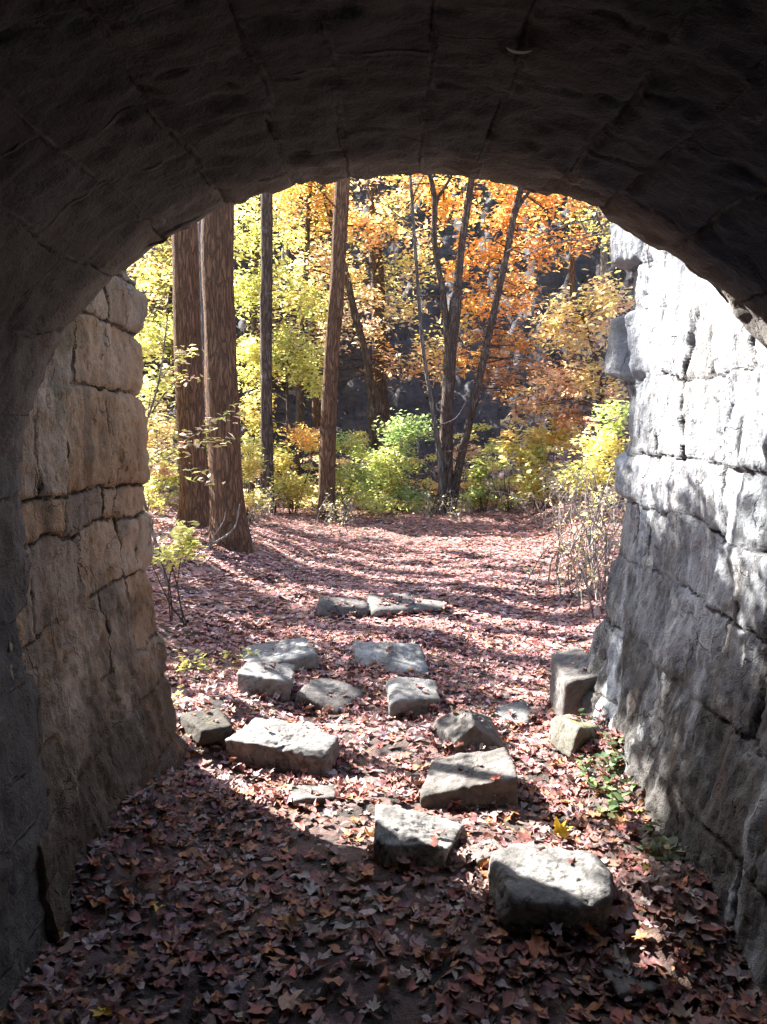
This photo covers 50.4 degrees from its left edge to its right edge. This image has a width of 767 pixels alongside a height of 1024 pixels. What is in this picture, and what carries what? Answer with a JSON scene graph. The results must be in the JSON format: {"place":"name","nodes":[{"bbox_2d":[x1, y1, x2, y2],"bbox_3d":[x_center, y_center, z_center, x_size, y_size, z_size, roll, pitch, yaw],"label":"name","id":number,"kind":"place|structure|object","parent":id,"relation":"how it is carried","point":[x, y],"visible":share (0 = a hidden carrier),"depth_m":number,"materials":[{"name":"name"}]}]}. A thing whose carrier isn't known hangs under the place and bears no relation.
{"place":"outdoors","nodes":[
{"label":"outdoors","id":0,"kind":"place"},
{"bbox_2d":[1,174,766,1023],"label":"ground","id":1,"kind":"structure","parent":0,"point":[407,1008],"depth_m":4.74,"materials":[{"name":"plant"}]},
{"bbox_2d":[7,270,187,942],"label":"stone wall","id":2,"kind":"structure","parent":1,"relation":"on","point":[94,653],"depth_m":2.83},
{"bbox_2d":[143,359,155,394],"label":"young tree","id":3,"kind":"object","parent":1,"relation":"on","point":[150,370],"depth_m":5.15,"materials":[{"name":"yellow plant"}]},
{"bbox_2d":[134,332,179,514],"bbox_3d":[-2.821,-1.044,9.539,0.840,2.527,0.971,0,6,0],"label":"yellow shrub","id":4,"kind":"object","parent":1,"relation":"on","point":[148,351],"visible":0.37,"depth_m":9.52,"materials":[{"name":"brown plant"}]},
{"bbox_2d":[144,421,178,509],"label":"undergrowth sapling","id":5,"kind":"object","parent":1,"relation":"on","point":[164,470],"visible":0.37,"depth_m":12.70,"materials":[{"name":"yellow plant"}]},
{"bbox_2d":[144,452,178,507],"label":"undergrowth sapling","id":6,"kind":"object","parent":1,"relation":"on","point":[169,485],"visible":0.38,"depth_m":13.51,"materials":[{"name":"yellow plant"}]},
{"bbox_2d":[129,223,197,305],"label":"hillside tree","id":7,"kind":"object","parent":1,"relation":"on","point":[134,278],"visible":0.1,"depth_m":19.40,"materials":[{"name":"yellow plant"}]},
{"bbox_2d":[127,254,207,507],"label":"understory tree","id":8,"kind":"object","parent":1,"relation":"on","point":[145,330],"visible":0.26,"depth_m":13.29,"materials":[{"name":"yellow plant"}]},
{"bbox_2d":[171,685,182,705],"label":"leafy plant","id":9,"kind":"object","parent":1,"relation":"on","point":[177,692],"visible":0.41,"depth_m":4.19,"materials":[{"name":"yellow plant"}]},
{"bbox_2d":[151,519,209,626],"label":"leafy sapling","id":10,"kind":"object","parent":1,"relation":"on","point":[170,550],"visible":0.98,"depth_m":5.67,"materials":[{"name":"yellow plant"}]},
{"bbox_2d":[127,241,239,404],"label":"hillside tree","id":11,"kind":"object","parent":1,"relation":"on","point":[168,311],"visible":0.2,"depth_m":18.38,"materials":[{"name":"yellow plant"}]},
{"bbox_2d":[162,428,208,493],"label":"undergrowth sapling","id":12,"kind":"object","parent":1,"relation":"on","point":[174,492],"visible":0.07,"depth_m":14.29,"materials":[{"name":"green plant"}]},
{"bbox_2d":[127,222,244,312],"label":"hillside tree","id":13,"kind":"object","parent":1,"relation":"on","point":[165,270],"visible":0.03,"depth_m":19.63,"materials":[{"name":"yellow plant"}]},
{"bbox_2d":[171,223,209,527],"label":"tall tree","id":14,"kind":"object","parent":1,"relation":"on","point":[194,501],"visible":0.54,"depth_m":9.66,"materials":[{"name":"brown plant"}]},
{"bbox_2d":[172,649,213,675],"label":"leafy plant","id":15,"kind":"object","parent":1,"relation":"on","point":[185,663],"visible":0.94,"depth_m":4.97,"materials":[{"name":"yellow plant"}]},
{"bbox_2d":[143,317,245,587],"bbox_3d":[-1.600,-0.393,6.360,1.086,2.224,0.549,0,6,0],"label":"beech sapling","id":16,"kind":"object","parent":1,"relation":"on","point":[196,444],"visible":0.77,"depth_m":6.35,"materials":[{"name":"yellow plant"}]},
{"bbox_2d":[198,221,205,427],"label":"tall tree","id":17,"kind":"object","parent":1,"relation":"on","point":[201,299],"visible":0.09,"depth_m":12.20,"materials":[{"name":"grey plant"}]},
{"bbox_2d":[178,708,232,744],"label":"stone","id":18,"kind":"object","parent":1,"relation":"on","point":[201,727],"visible":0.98,"depth_m":3.79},
{"bbox_2d":[206,504,239,546],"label":"fallen branch","id":19,"kind":"object","parent":1,"relation":"on","point":[209,544],"visible":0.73,"depth_m":8.41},
{"bbox_2d":[201,202,253,554],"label":"tall tree","id":20,"kind":"object","parent":1,"relation":"on","point":[220,357],"visible":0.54,"depth_m":8.47,"materials":[{"name":"brown plant"}]},
{"bbox_2d":[207,442,257,495],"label":"undergrowth sapling","id":21,"kind":"object","parent":1,"relation":"on","point":[247,481],"visible":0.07,"depth_m":14.52,"materials":[{"name":"yellow plant"}]},
{"bbox_2d":[218,648,259,667],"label":"leafy plant","id":22,"kind":"object","parent":1,"relation":"on","point":[241,655],"visible":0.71,"depth_m":5.12,"materials":[{"name":"green plant"}]},
{"bbox_2d":[241,434,259,489],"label":"undergrowth sapling","id":23,"kind":"object","parent":1,"relation":"on","point":[244,436],"visible":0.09,"depth_m":15.57,"materials":[{"name":"yellow plant"}]},
{"bbox_2d":[241,437,270,524],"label":"yellow shrub","id":24,"kind":"object","parent":1,"relation":"on","point":[249,469],"visible":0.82,"depth_m":11.75,"materials":[{"name":"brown plant"}]},
{"bbox_2d":[237,662,294,702],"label":"stone","id":25,"kind":"object","parent":1,"relation":"on","point":[263,678],"visible":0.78,"depth_m":4.49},
{"bbox_2d":[245,476,288,524],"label":"dry bramble","id":26,"kind":"object","parent":1,"relation":"on","point":[259,510],"visible":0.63,"depth_m":12.54,"materials":[{"name":"beige plant"}]},
{"bbox_2d":[259,193,276,512],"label":"tall tree","id":27,"kind":"object","parent":1,"relation":"on","point":[266,231],"visible":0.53,"depth_m":13.22,"materials":[{"name":"brown plant"}]},
{"bbox_2d":[236,317,324,509],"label":"tree","id":28,"kind":"object","parent":1,"relation":"on","point":[251,347],"visible":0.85,"depth_m":14.12,"materials":[{"name":"yellow plant"}]},
{"bbox_2d":[242,637,318,671],"bbox_3d":[-0.674,0.919,5.191,0.459,0.156,0.460,-2,6,-14],"label":"stone","id":29,"kind":"object","parent":1,"relation":"on","point":[299,652],"visible":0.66,"depth_m":5.10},
{"bbox_2d":[234,191,328,505],"bbox_3d":[-2.056,-3.233,14.877,2.584,6.730,1.866,0,6,0],"label":"understory tree","id":30,"kind":"object","parent":1,"relation":"on","point":[252,292],"visible":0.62,"depth_m":14.62,"materials":[{"name":"yellow plant"}]},
{"bbox_2d":[225,718,339,778],"bbox_3d":[-0.447,1.109,3.756,0.492,0.210,0.302,3,7,23],"label":"stone","id":31,"kind":"object","parent":1,"relation":"on","point":[295,748],"visible":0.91,"depth_m":3.67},
{"bbox_2d":[254,421,319,513],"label":"golden shrub","id":32,"kind":"object","parent":1,"relation":"on","point":[294,486],"visible":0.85,"depth_m":13.62,"materials":[{"name":"yellow plant"}]},
{"bbox_2d":[278,990,302,1010],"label":"fallen leaf","id":33,"kind":"object","parent":1,"relation":"on","point":[287,1000],"visible":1,"depth_m":2.18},
{"bbox_2d":[281,473,317,509],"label":"undergrowth sapling","id":34,"kind":"object","parent":1,"relation":"on","point":[310,475],"visible":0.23,"depth_m":15.34,"materials":[{"name":"yellow plant"}]},
{"bbox_2d":[291,444,318,506],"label":"undergrowth sapling","id":35,"kind":"object","parent":1,"relation":"on","point":[309,466],"visible":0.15,"depth_m":16.96,"materials":[{"name":"yellow plant"}]},
{"bbox_2d":[243,177,366,270],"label":"hillside tree","id":36,"kind":"object","parent":1,"relation":"on","point":[299,238],"visible":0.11,"depth_m":22.36,"materials":[{"name":"yellow plant"}]},
{"bbox_2d":[288,784,338,806],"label":"stone","id":37,"kind":"object","parent":1,"relation":"on","point":[299,793],"visible":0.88,"depth_m":3.35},
{"bbox_2d":[286,455,354,510],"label":"undergrowth sapling","id":38,"kind":"object","parent":1,"relation":"on","point":[309,501],"visible":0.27,"depth_m":14.52,"materials":[{"name":"yellow plant"}]},
{"bbox_2d":[234,256,409,395],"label":"hillside tree","id":39,"kind":"object","parent":1,"relation":"on","point":[293,392],"visible":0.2,"depth_m":19.64,"materials":[{"name":"yellow plant"}]},
{"bbox_2d":[245,186,406,454],"bbox_3d":[-1.548,-5.381,19.009,3.873,8.038,2.763,-5,8,-40],"label":"hillside tree","id":40,"kind":"object","parent":1,"relation":"on","point":[316,411],"visible":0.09,"depth_m":18.83,"materials":[{"name":"yellow plant"}]},
{"bbox_2d":[299,427,356,510],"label":"undergrowth sapling","id":41,"kind":"object","parent":1,"relation":"on","point":[308,457],"visible":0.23,"depth_m":16.21,"materials":[{"name":"yellow plant"}]},
{"bbox_2d":[295,678,365,714],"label":"stone","id":42,"kind":"object","parent":1,"relation":"on","point":[315,693],"visible":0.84,"depth_m":4.51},
{"bbox_2d":[322,976,343,985],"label":"fallen leaf","id":43,"kind":"object","parent":1,"relation":"on","point":[338,980],"visible":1,"depth_m":2.23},
{"bbox_2d":[301,483,367,533],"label":"dry bramble","id":44,"kind":"object","parent":1,"relation":"on","point":[342,511],"visible":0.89,"depth_m":12.53,"materials":[{"name":"beige plant"}]},
{"bbox_2d":[316,596,368,617],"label":"stone","id":45,"kind":"object","parent":1,"relation":"on","point":[325,605],"visible":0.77,"depth_m":6.56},
{"bbox_2d":[313,177,373,520],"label":"tall tree","id":46,"kind":"object","parent":1,"relation":"on","point":[327,452],"visible":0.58,"depth_m":12.71,"materials":[{"name":"brown plant"}]},
{"bbox_2d":[254,176,444,509],"bbox_3d":[-0.694,-3.740,16.241,4.467,8.211,2.526,-4,7,-29],"label":"understory tree","id":47,"kind":"object","parent":1,"relation":"on","point":[321,262],"visible":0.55,"depth_m":16.23,"materials":[{"name":"yellow plant"}]},
{"bbox_2d":[336,438,367,511],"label":"undergrowth sapling","id":48,"kind":"object","parent":1,"relation":"on","point":[351,461],"visible":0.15,"depth_m":16.51,"materials":[{"name":"green plant"}]},
{"bbox_2d":[316,182,392,509],"bbox_3d":[-1.438,-4.401,15.731,3.210,9.480,2.990,0,6,0],"label":"leaning tree","id":49,"kind":"object","parent":1,"relation":"on","point":[368,372],"visible":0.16,"depth_m":15.90,"materials":[{"name":"brown plant"}]},
{"bbox_2d":[335,457,387,510],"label":"undergrowth sapling","id":50,"kind":"object","parent":1,"relation":"on","point":[342,461],"visible":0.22,"depth_m":15.05,"materials":[{"name":"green plant"}]},
{"bbox_2d":[314,429,411,518],"bbox_3d":[-0.405,-0.621,13.366,1.430,1.482,1.251,-3,7,-24],"label":"green shrub","id":51,"kind":"object","parent":1,"relation":"on","point":[339,473],"visible":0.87,"depth_m":13.37,"materials":[{"name":"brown plant"}]},
{"bbox_2d":[346,430,396,511],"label":"undergrowth sapling","id":52,"kind":"object","parent":1,"relation":"on","point":[360,432],"visible":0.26,"depth_m":15.49,"materials":[{"name":"green plant"}]},
{"bbox_2d":[352,176,392,496],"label":"tall tree","id":53,"kind":"object","parent":1,"relation":"on","point":[382,410],"visible":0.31,"depth_m":17.06,"materials":[{"name":"brown plant"}]},
{"bbox_2d":[347,423,401,508],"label":"undergrowth sapling","id":54,"kind":"object","parent":1,"relation":"on","point":[379,432],"visible":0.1,"depth_m":16.53,"materials":[{"name":"green plant"}]},
{"bbox_2d":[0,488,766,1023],"bbox_3d":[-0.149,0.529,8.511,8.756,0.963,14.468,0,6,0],"label":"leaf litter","id":55,"kind":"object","parent":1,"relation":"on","point":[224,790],"visible":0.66,"depth_m":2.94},
{"bbox_2d":[88,1006,111,1015],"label":"fallen leaf","id":56,"kind":"object","parent":55,"relation":"on","point":[98,1011],"visible":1,"depth_m":2.03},
{"bbox_2d":[553,817,571,836],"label":"fallen leaf","id":57,"kind":"object","parent":55,"relation":"on","point":[561,830],"visible":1,"depth_m":3.01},
{"bbox_2d":[0,0,766,1010],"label":"arch bridge","id":58,"kind":"structure","parent":1,"relation":"on","point":[132,132],"depth_m":1.63,"materials":[{"name":"stone"}]},
{"bbox_2d":[375,981,392,991],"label":"fallen leaf","id":59,"kind":"object","parent":1,"relation":"on","point":[382,986],"visible":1,"depth_m":2.22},
{"bbox_2d":[137,176,632,511],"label":"hillside leaf litter","id":60,"kind":"object","parent":1,"relation":"on","point":[482,199],"visible":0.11,"depth_m":20.94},
{"bbox_2d":[338,408,439,513],"bbox_3d":[0.185,-0.863,14.167,1.925,1.896,1.308,-4,7,-31],"label":"green shrub","id":61,"kind":"object","parent":1,"relation":"on","point":[402,425],"visible":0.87,"depth_m":14.11,"materials":[{"name":"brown plant"}]},
{"bbox_2d":[353,641,428,676],"bbox_3d":[0.037,0.915,5.135,0.421,0.131,0.533,-1,6,-8],"label":"stone","id":62,"kind":"object","parent":1,"relation":"on","point":[404,657],"visible":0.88,"depth_m":5.11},
{"bbox_2d":[367,593,416,618],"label":"stone","id":63,"kind":"object","parent":1,"relation":"on","point":[377,608],"visible":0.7,"depth_m":6.63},
{"bbox_2d":[388,435,425,510],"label":"undergrowth sapling","id":64,"kind":"object","parent":1,"relation":"on","point":[411,481],"visible":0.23,"depth_m":16.84,"materials":[{"name":"green plant"}]},
{"bbox_2d":[394,486,428,511],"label":"undergrowth sapling","id":65,"kind":"object","parent":1,"relation":"on","point":[405,510],"visible":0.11,"depth_m":15.76,"materials":[{"name":"green plant"}]},
{"bbox_2d":[385,677,439,719],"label":"stone","id":66,"kind":"object","parent":1,"relation":"on","point":[404,694],"visible":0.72,"depth_m":4.38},
{"bbox_2d":[373,804,464,868],"bbox_3d":[0.131,1.156,2.899,0.337,0.172,0.294,0,6,0],"label":"stone","id":67,"kind":"object","parent":1,"relation":"on","point":[399,832],"visible":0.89,"depth_m":2.81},
{"bbox_2d":[404,429,437,510],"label":"undergrowth sapling","id":68,"kind":"object","parent":1,"relation":"on","point":[424,481],"visible":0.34,"depth_m":16.20,"materials":[{"name":"green plant"}]},
{"bbox_2d":[413,599,448,613],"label":"stone","id":69,"kind":"object","parent":1,"relation":"on","point":[424,605],"visible":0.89,"depth_m":6.64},
{"bbox_2d":[351,174,518,514],"bbox_3d":[0.709,-3.771,13.518,2.539,7.879,1.855,-3,7,-24],"label":"birch sapling","id":70,"kind":"object","parent":1,"relation":"on","point":[441,477],"visible":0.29,"depth_m":13.47,"materials":[{"name":"plant"}]},
{"bbox_2d":[406,489,479,519],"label":"dry bramble","id":71,"kind":"object","parent":1,"relation":"on","point":[450,508],"visible":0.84,"depth_m":13.31,"materials":[{"name":"brown plant"}]},
{"bbox_2d":[414,447,475,510],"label":"undergrowth sapling","id":72,"kind":"object","parent":1,"relation":"on","point":[434,486],"visible":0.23,"depth_m":14.84,"materials":[{"name":"green plant"}]},
{"bbox_2d":[434,444,482,511],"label":"undergrowth sapling","id":73,"kind":"object","parent":1,"relation":"on","point":[472,453],"visible":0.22,"depth_m":16.76,"materials":[{"name":"green plant"}]},
{"bbox_2d":[433,709,503,754],"bbox_3d":[0.414,1.057,3.885,0.299,0.233,0.239,-2,7,-19],"label":"stone","id":74,"kind":"object","parent":1,"relation":"on","point":[469,727],"visible":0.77,"depth_m":3.82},
{"bbox_2d":[420,747,517,811],"bbox_3d":[0.351,1.152,3.443,0.407,0.218,0.320,0,6,0],"label":"stone","id":75,"kind":"object","parent":1,"relation":"on","point":[469,785],"visible":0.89,"depth_m":3.33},
{"bbox_2d":[453,432,502,511],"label":"undergrowth sapling","id":76,"kind":"object","parent":1,"relation":"on","point":[470,461],"visible":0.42,"depth_m":15.46,"materials":[{"name":"green plant"}]},
{"bbox_2d":[460,456,497,513],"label":"green shrub","id":77,"kind":"object","parent":1,"relation":"on","point":[481,473],"visible":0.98,"depth_m":14.41,"materials":[{"name":"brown plant"}]},
{"bbox_2d":[461,423,501,511],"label":"undergrowth sapling","id":78,"kind":"object","parent":1,"relation":"on","point":[481,428],"visible":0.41,"depth_m":16.77,"materials":[{"name":"green plant"}]},
{"bbox_2d":[469,839,503,868],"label":"stone","id":79,"kind":"object","parent":1,"relation":"on","point":[476,852],"visible":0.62,"depth_m":2.83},
{"bbox_2d":[369,173,604,514],"bbox_3d":[1.913,-3.823,14.453,4.380,7.879,3.033,0,6,0],"label":"maple tree","id":80,"kind":"object","parent":1,"relation":"on","point":[452,322],"visible":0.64,"depth_m":14.32,"materials":[{"name":"brown plant"}]},
{"bbox_2d":[474,443,521,511],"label":"undergrowth sapling","id":81,"kind":"object","parent":1,"relation":"on","point":[505,508],"visible":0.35,"depth_m":16.21,"materials":[{"name":"yellow plant"}]},
{"bbox_2d":[477,445,523,512],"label":"undergrowth sapling","id":82,"kind":"object","parent":1,"relation":"on","point":[498,499],"visible":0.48,"depth_m":14.93,"materials":[{"name":"green plant"}]},
{"bbox_2d":[482,181,521,294],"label":"hillside tree","id":83,"kind":"object","parent":1,"relation":"on","point":[513,264],"depth_m":21.76,"materials":[{"name":"brown plant"}]},
{"bbox_2d":[479,440,531,510],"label":"undergrowth sapling","id":84,"kind":"object","parent":1,"relation":"on","point":[493,445],"visible":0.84,"depth_m":14.34,"materials":[{"name":"yellow plant"}]},
{"bbox_2d":[490,701,532,728],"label":"stone","id":85,"kind":"object","parent":1,"relation":"on","point":[520,708],"visible":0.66,"depth_m":4.31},
{"bbox_2d":[500,387,540,505],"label":"undergrowth sapling","id":86,"kind":"object","parent":1,"relation":"on","point":[520,422],"visible":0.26,"depth_m":16.94,"materials":[{"name":"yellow plant"}]},
{"bbox_2d":[505,446,562,501],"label":"undergrowth sapling","id":87,"kind":"object","parent":1,"relation":"on","point":[547,451],"visible":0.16,"depth_m":15.26,"materials":[{"name":"green plant"}]},
{"bbox_2d":[488,415,585,508],"bbox_3d":[2.490,-0.788,13.075,1.570,1.541,1.116,0,6,0],"label":"yellow shrub","id":88,"kind":"object","parent":1,"relation":"on","point":[530,472],"visible":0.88,"depth_m":13.09,"materials":[{"name":"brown plant"}]},
{"bbox_2d":[513,405,561,489],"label":"undergrowth sapling","id":89,"kind":"object","parent":1,"relation":"on","point":[526,431],"visible":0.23,"depth_m":16.40,"materials":[{"name":"yellow plant"}]},
{"bbox_2d":[487,843,613,932],"bbox_3d":[0.529,1.183,2.550,0.393,0.184,0.351,0,6,0],"label":"boulder","id":90,"kind":"object","parent":1,"relation":"on","point":[534,888],"visible":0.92,"depth_m":2.44,"materials":[{"name":"stone"}]},
{"bbox_2d":[484,446,620,529],"bbox_3d":[2.234,-0.254,10.386,1.680,1.232,2.299,0,6,0],"label":"dry bramble","id":91,"kind":"object","parent":1,"relation":"on","point":[564,505],"visible":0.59,"depth_m":10.42,"materials":[{"name":"beige plant"}]},
{"bbox_2d":[506,207,611,257],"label":"bare sapling","id":92,"kind":"object","parent":1,"relation":"on","point":[599,222],"visible":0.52,"depth_m":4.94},
{"bbox_2d":[542,424,586,486],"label":"undergrowth sapling","id":93,"kind":"object","parent":1,"relation":"on","point":[573,446],"visible":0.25,"depth_m":14.53,"materials":[{"name":"yellow plant"}]},
{"bbox_2d":[508,489,625,618],"bbox_3d":[1.728,0.303,6.944,1.467,1.052,1.893,4,8,34],"label":"dry bramble","id":94,"kind":"object","parent":1,"relation":"on","point":[587,562],"visible":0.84,"depth_m":6.71,"materials":[{"name":"beige plant"}]},
{"bbox_2d":[509,459,626,564],"bbox_3d":[2.352,-0.050,8.516,1.652,1.216,2.986,0,6,0],"label":"dry bramble","id":95,"kind":"object","parent":1,"relation":"on","point":[593,513],"visible":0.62,"depth_m":8.30,"materials":[{"name":"beige plant"}]},
{"bbox_2d":[507,266,634,503],"bbox_3d":[2.863,-1.860,12.509,2.292,3.626,1.416,6,9,44],"label":"tree","id":96,"kind":"object","parent":1,"relation":"on","point":[583,336],"visible":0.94,"depth_m":12.27,"materials":[{"name":"brown plant"}]},
{"bbox_2d":[549,647,597,715],"bbox_3d":[1.023,0.905,4.184,0.302,0.332,0.420,0,6,0],"label":"stone","id":97,"kind":"object","parent":1,"relation":"on","point":[570,686],"visible":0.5,"depth_m":4.08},
{"bbox_2d":[549,714,601,757],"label":"stone","id":98,"kind":"object","parent":1,"relation":"on","point":[568,736],"visible":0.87,"depth_m":3.61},
{"bbox_2d":[553,457,604,494],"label":"undergrowth sapling","id":99,"kind":"object","parent":1,"relation":"on","point":[577,464],"visible":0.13,"depth_m":13.78,"materials":[{"name":"yellow plant"}]},
{"bbox_2d":[557,391,601,488],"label":"undergrowth sapling","id":100,"kind":"object","parent":1,"relation":"on","point":[591,419],"visible":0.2,"depth_m":15.90,"materials":[{"name":"yellow plant"}]},
{"bbox_2d":[551,198,610,370],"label":"hillside tree","id":101,"kind":"object","parent":1,"relation":"on","point":[571,279],"visible":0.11,"depth_m":19.18,"materials":[{"name":"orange plant"}]},
{"bbox_2d":[558,198,609,324],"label":"hillside tree","id":102,"kind":"object","parent":1,"relation":"on","point":[603,269],"visible":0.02,"depth_m":20.34,"materials":[{"name":"orange plant"}]},
{"bbox_2d":[553,394,629,515],"bbox_3d":[2.821,-0.718,10.759,1.201,1.642,0.973,0,6,0],"label":"yellow shrub","id":103,"kind":"object","parent":1,"relation":"on","point":[608,432],"visible":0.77,"depth_m":10.64,"materials":[{"name":"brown plant"}]},
{"bbox_2d":[573,708,641,820],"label":"leafy plant","id":104,"kind":"object","parent":1,"relation":"on","point":[613,804],"visible":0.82,"depth_m":3.28,"materials":[{"name":"green plant"}]},
{"bbox_2d":[601,962,662,1002],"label":"stone","id":105,"kind":"object","parent":1,"relation":"on","point":[619,984],"visible":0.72,"depth_m":2.23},
{"bbox_2d":[636,809,695,870],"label":"leafy plant","id":106,"kind":"object","parent":1,"relation":"on","point":[671,842],"visible":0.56,"depth_m":2.71,"materials":[{"name":"green plant"}]},
{"bbox_2d":[577,223,766,1000],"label":"stone wall","id":107,"kind":"structure","parent":1,"relation":"on","point":[677,662],"depth_m":2.97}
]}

